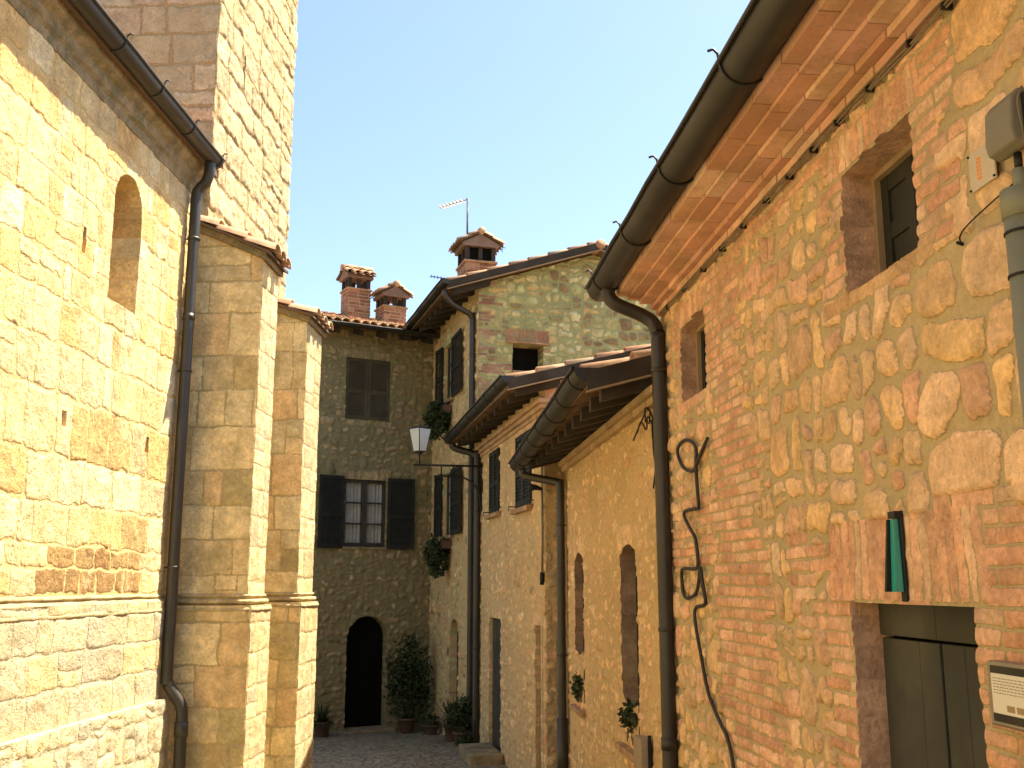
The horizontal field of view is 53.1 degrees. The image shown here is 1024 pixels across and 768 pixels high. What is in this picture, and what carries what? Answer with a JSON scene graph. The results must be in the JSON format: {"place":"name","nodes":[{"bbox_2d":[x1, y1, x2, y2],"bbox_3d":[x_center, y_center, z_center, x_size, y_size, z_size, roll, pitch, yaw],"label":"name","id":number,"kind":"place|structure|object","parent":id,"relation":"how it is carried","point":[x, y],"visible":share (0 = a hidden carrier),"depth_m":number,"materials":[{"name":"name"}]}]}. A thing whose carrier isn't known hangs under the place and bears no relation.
{"place":"outdoors","nodes":[
{"label":"outdoors","id":0,"kind":"place"},
{"bbox_2d":[312,729,508,767],"bbox_3d":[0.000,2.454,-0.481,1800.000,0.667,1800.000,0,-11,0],"label":"street","id":1,"kind":"structure","parent":0,"point":[417,748],"depth_m":15.82,"materials":[{"name":"grey stone"}]},
{"bbox_2d":[0,0,227,767],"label":"church","id":2,"kind":"structure","parent":1,"relation":"on","point":[112,160],"depth_m":7.53,"materials":[{"name":"beige stone"}]},
{"bbox_2d":[97,0,332,767],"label":"bell tower","id":3,"kind":"structure","parent":1,"relation":"on","point":[244,674],"depth_m":10.35,"materials":[{"name":"stone"}]},
{"bbox_2d":[313,701,341,736],"bbox_3d":[-3.433,6.037,18.490,0.822,0.624,0.778,0,-11,0],"label":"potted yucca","id":4,"kind":"object","parent":1,"relation":"on","point":[322,725],"visible":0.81,"depth_m":18.38,"materials":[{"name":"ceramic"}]},
{"bbox_2d":[312,264,440,733],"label":"shaded end house","id":5,"kind":"structure","parent":1,"relation":"on","point":[371,584],"depth_m":20.23,"materials":[{"name":"stone"}]},
{"bbox_2d":[344,616,382,727],"bbox_3d":[-2.916,5.645,19.808,0.874,2.350,0.042,6,-13,-28],"label":"door","id":6,"kind":"structure","parent":5,"relation":"in","point":[364,648],"depth_m":19.82,"materials":[{"name":"black wood"}]},
{"bbox_2d":[317,474,414,549],"bbox_3d":[-2.888,2.537,20.143,2.001,1.400,0.297,6,-13,-29],"label":"window","id":7,"kind":"structure","parent":5,"relation":"in","point":[362,514],"depth_m":20.21,"materials":[{"name":"brown wood"}]},
{"bbox_2d":[345,357,390,421],"bbox_3d":[-2.941,0.128,20.672,0.950,1.250,0.195,6,-13,-28],"label":"window","id":8,"kind":"structure","parent":5,"relation":"in","point":[367,397],"depth_m":20.60,"materials":[{"name":"brown wood"}]},
{"bbox_2d":[380,634,432,732],"bbox_3d":[-1.992,5.658,19.419,1.021,1.810,0.619,0,-11,0],"label":"potted shrub","id":9,"kind":"object","parent":1,"relation":"on","point":[410,677],"visible":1,"depth_m":19.38,"materials":[{"name":"green plant"}]},
{"bbox_2d":[420,712,439,734],"bbox_3d":[-1.496,6.253,18.894,0.364,0.400,0.356,-7,-13,32],"label":"round pot plant","id":10,"kind":"object","parent":1,"relation":"on","point":[428,726],"visible":0.98,"depth_m":18.81,"materials":[{"name":"green plant"}]},
{"bbox_2d":[424,692,460,741],"bbox_3d":[-1.006,5.702,17.575,1.161,0.835,1.149,0,-11,0],"label":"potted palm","id":11,"kind":"object","parent":1,"relation":"on","point":[448,735],"visible":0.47,"depth_m":17.43,"materials":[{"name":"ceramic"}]},
{"bbox_2d":[446,692,471,746],"bbox_3d":[-0.795,5.454,16.632,0.570,0.856,0.604,0,-11,0],"label":"potted bush","id":12,"kind":"object","parent":1,"relation":"on","point":[463,712],"visible":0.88,"depth_m":16.58,"materials":[{"name":"green plant"}]},
{"bbox_2d":[455,731,475,746],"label":"pot plant","id":13,"kind":"object","parent":1,"relation":"on","point":[468,737],"visible":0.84,"depth_m":15.61,"materials":[{"name":"green plant"}]},
{"bbox_2d":[459,742,503,765],"bbox_3d":[-0.444,5.460,14.776,0.498,0.389,1.108,2,-11,-11],"label":"stone step","id":14,"kind":"object","parent":1,"relation":"on","point":[477,754],"visible":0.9,"depth_m":14.38,"materials":[{"name":"beige stone"}]},
{"bbox_2d":[404,227,660,734],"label":"gabled corner house","id":15,"kind":"structure","parent":1,"relation":"on","point":[486,316],"depth_m":18.59,"materials":[{"name":"stone"}]},
{"bbox_2d":[422,533,450,578],"bbox_3d":[-1.365,3.203,19.078,0.660,0.857,0.672,7,-13,-32],"label":"window box plant","id":16,"kind":"object","parent":15,"relation":"in","point":[436,552],"depth_m":18.92,"materials":[{"name":"plant"}]},
{"bbox_2d":[422,398,451,441],"bbox_3d":[-1.421,0.711,19.684,0.629,0.850,0.843,4,-12,-19],"label":"window box plant","id":17,"kind":"object","parent":15,"relation":"attached to","point":[437,418],"depth_m":19.48,"materials":[{"name":"plant"}]},
{"bbox_2d":[433,467,460,537],"bbox_3d":[-1.135,2.243,19.270,0.225,1.220,2.038,3,-12,-17],"label":"window","id":18,"kind":"structure","parent":15,"relation":"in","point":[452,504],"depth_m":19.14,"materials":[{"name":"brown wood"}]},
{"bbox_2d":[435,328,461,402],"bbox_3d":[-1.151,-0.269,19.816,0.225,1.160,2.029,3,-12,-17],"label":"window","id":19,"kind":"structure","parent":15,"relation":"in","point":[452,367],"depth_m":19.65,"materials":[{"name":"brown wood"}]},
{"bbox_2d":[438,198,468,234],"bbox_3d":[-1.157,-2.849,19.860,0.621,1.640,0.327,3,-11,-13],"label":"television aerial","id":20,"kind":"object","parent":15,"relation":"attached to","point":[456,202],"visible":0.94,"depth_m":19.98,"materials":[{"name":"white metal"}]},
{"bbox_2d":[456,629,458,699],"bbox_3d":[-0.889,5.352,18.316,0.050,2.350,0.750,3,-12,-17],"label":"door","id":21,"kind":"structure","parent":15,"relation":"in","point":[457,629],"depth_m":18.62,"materials":[{"name":"brown wood"}]},
{"bbox_2d":[506,340,550,372],"bbox_3d":[0.242,-0.254,18.282,0.820,0.940,0.380,3,-12,-17],"label":"window","id":22,"kind":"structure","parent":15,"relation":"in","point":[523,359],"depth_m":18.48,"materials":[{"name":"black glass"}]},
{"bbox_2d":[443,343,650,767],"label":"narrow shuttered house","id":23,"kind":"structure","parent":1,"relation":"on","point":[515,678],"depth_m":13.94,"materials":[{"name":"stone"}]},
{"bbox_2d":[409,424,482,510],"bbox_3d":[-1.102,1.390,17.000,1.252,1.420,0.362,4,-12,-19],"label":"street lantern","id":24,"kind":"object","parent":23,"relation":"attached to","point":[420,435],"visible":0.99,"depth_m":16.90,"materials":[{"name":"black metal"}]},
{"bbox_2d":[489,447,499,513],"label":"window","id":25,"kind":"structure","parent":23,"relation":"in","point":[494,480],"depth_m":15.83,"materials":[{"name":"grey wood"}]},
{"bbox_2d":[492,618,500,751],"bbox_3d":[-0.172,4.556,15.294,0.077,2.050,0.926,2,-11,-11],"label":"door","id":26,"kind":"structure","parent":23,"relation":"in","point":[496,700],"depth_m":15.43,"materials":[{"name":"brown wood"}]},
{"bbox_2d":[515,429,531,507],"bbox_3d":[0.221,1.155,13.833,0.175,0.980,0.940,2,-11,-11],"label":"window","id":27,"kind":"structure","parent":23,"relation":"in","point":[525,495],"depth_m":13.82,"materials":[{"name":"grey wood"}]},
{"bbox_2d":[527,466,544,584],"bbox_3d":[0.293,1.399,12.582,0.206,2.100,0.099,8,-13,-34],"label":"spot lamp","id":28,"kind":"object","parent":23,"relation":"attached to","point":[531,487],"visible":0.9,"depth_m":12.53,"materials":[{"name":"black metal"}]},
{"bbox_2d":[508,349,662,767],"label":"plastered house","id":29,"kind":"structure","parent":1,"relation":"on","point":[582,431],"depth_m":9.33,"materials":[{"name":"paint"}]},
{"bbox_2d":[570,671,583,703],"bbox_3d":[0.796,3.273,11.048,0.346,0.350,0.660,0,-11,0],"label":"sill plant","id":30,"kind":"object","parent":29,"relation":"on","point":[576,687],"visible":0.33,"depth_m":10.95,"materials":[{"name":"green plant"}]},
{"bbox_2d":[582,561,584,703],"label":"window","id":31,"kind":"structure","parent":29,"relation":"in","point":[582,561],"depth_m":10.86,"materials":[{"name":"brown wood"}]},
{"bbox_2d":[617,698,637,745],"bbox_3d":[1.037,2.786,8.437,0.354,0.360,0.648,0,-11,0],"label":"sill plant","id":32,"kind":"object","parent":29,"relation":"on","point":[628,718],"visible":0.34,"depth_m":8.41,"materials":[{"name":"green plant"}]},
{"bbox_2d":[635,560,639,734],"bbox_3d":[1.105,2.137,8.266,0.190,1.490,0.025,1,-11,-5],"label":"window","id":33,"kind":"structure","parent":29,"relation":"in","point":[635,560],"depth_m":8.26,"materials":[{"name":"brown wood"}]},
{"bbox_2d":[633,735,651,767],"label":"meter box","id":34,"kind":"object","parent":29,"relation":"attached to","point":[642,752],"visible":1,"depth_m":7.68,"materials":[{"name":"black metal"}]},
{"bbox_2d":[633,407,654,488],"bbox_3d":[1.024,0.522,7.972,0.029,0.649,0.778,1,-11,-5],"label":"wire tangle","id":35,"kind":"object","parent":29,"relation":"hanging from","point":[650,418],"visible":0.82,"depth_m":7.79,"materials":[{"name":"black metal"}]},
{"bbox_2d":[584,0,1023,767],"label":"brick and stone house","id":36,"kind":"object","parent":1,"relation":"on","point":[834,368],"visible":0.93,"depth_m":4.34,"materials":[{"name":"stone"}]},
{"bbox_2d":[695,322,706,393],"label":"window","id":37,"kind":"structure","parent":36,"relation":"in","point":[699,332],"depth_m":6.99,"materials":[{"name":"brown wood"}]},
{"bbox_2d":[676,437,734,767],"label":"wall cable","id":38,"kind":"object","parent":36,"relation":"attached to","point":[698,567],"depth_m":6.41,"materials":[{"name":"black rubber"}]},
{"bbox_2d":[659,0,953,316],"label":"cable bundle","id":39,"kind":"object","parent":36,"relation":"attached to","point":[946,5],"visible":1,"depth_m":4.45,"materials":[{"name":"black rubber"}]},
{"bbox_2d":[871,141,918,274],"bbox_3d":[1.608,-0.693,4.077,0.060,0.530,0.620,1,-11,-5],"label":"window","id":40,"kind":"structure","parent":36,"relation":"in","point":[894,204],"depth_m":4.27,"materials":[{"name":"brown wood"}]},
{"bbox_2d":[885,511,908,601],"bbox_3d":[1.411,0.635,3.779,0.062,0.330,0.064,1,-11,-5],"label":"sign","id":41,"kind":"object","parent":36,"relation":"attached to","point":[896,579],"visible":1,"depth_m":3.77,"materials":[{"name":"green metal"}]},
{"bbox_2d":[878,603,988,767],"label":"door","id":42,"kind":"structure","parent":36,"relation":"in","point":[935,706],"depth_m":3.80,"materials":[{"name":"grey wood"}]},
{"bbox_2d":[967,144,997,193],"bbox_3d":[1.498,-0.694,3.266,0.012,0.130,0.145,1,-11,-5],"label":"warning sign","id":43,"kind":"object","parent":36,"relation":"attached to","point":[982,169],"visible":0.93,"depth_m":3.27,"materials":[{"name":"beige metal"}]},
{"bbox_2d":[956,183,1012,245],"bbox_3d":[1.496,-0.534,3.248,0.036,0.086,0.362,0,-11,-1],"label":"loose wire","id":44,"kind":"object","parent":36,"relation":"attached to","point":[960,242],"visible":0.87,"depth_m":3.33,"materials":[{"name":"black metal"}]},
{"bbox_2d":[985,86,1023,167],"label":"junction box","id":45,"kind":"object","parent":36,"relation":"attached to","point":[1004,128],"visible":1,"depth_m":3.01,"materials":[{"name":"grey plastic"}]},
{"bbox_2d":[987,660,1023,731],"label":"notice case","id":46,"kind":"object","parent":36,"relation":"attached to","point":[1006,684],"visible":1,"depth_m":3.01,"materials":[{"name":"metal"}]},
{"bbox_2d":[999,166,1023,426],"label":"conduit","id":47,"kind":"object","parent":36,"relation":"attached to","point":[1011,198],"visible":1,"depth_m":2.94,"materials":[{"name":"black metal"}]},
{"bbox_2d":[285,0,749,321],"label":"sky","id":48,"kind":"structure","parent":0,"point":[549,116],"materials":[{"name":"blue"}]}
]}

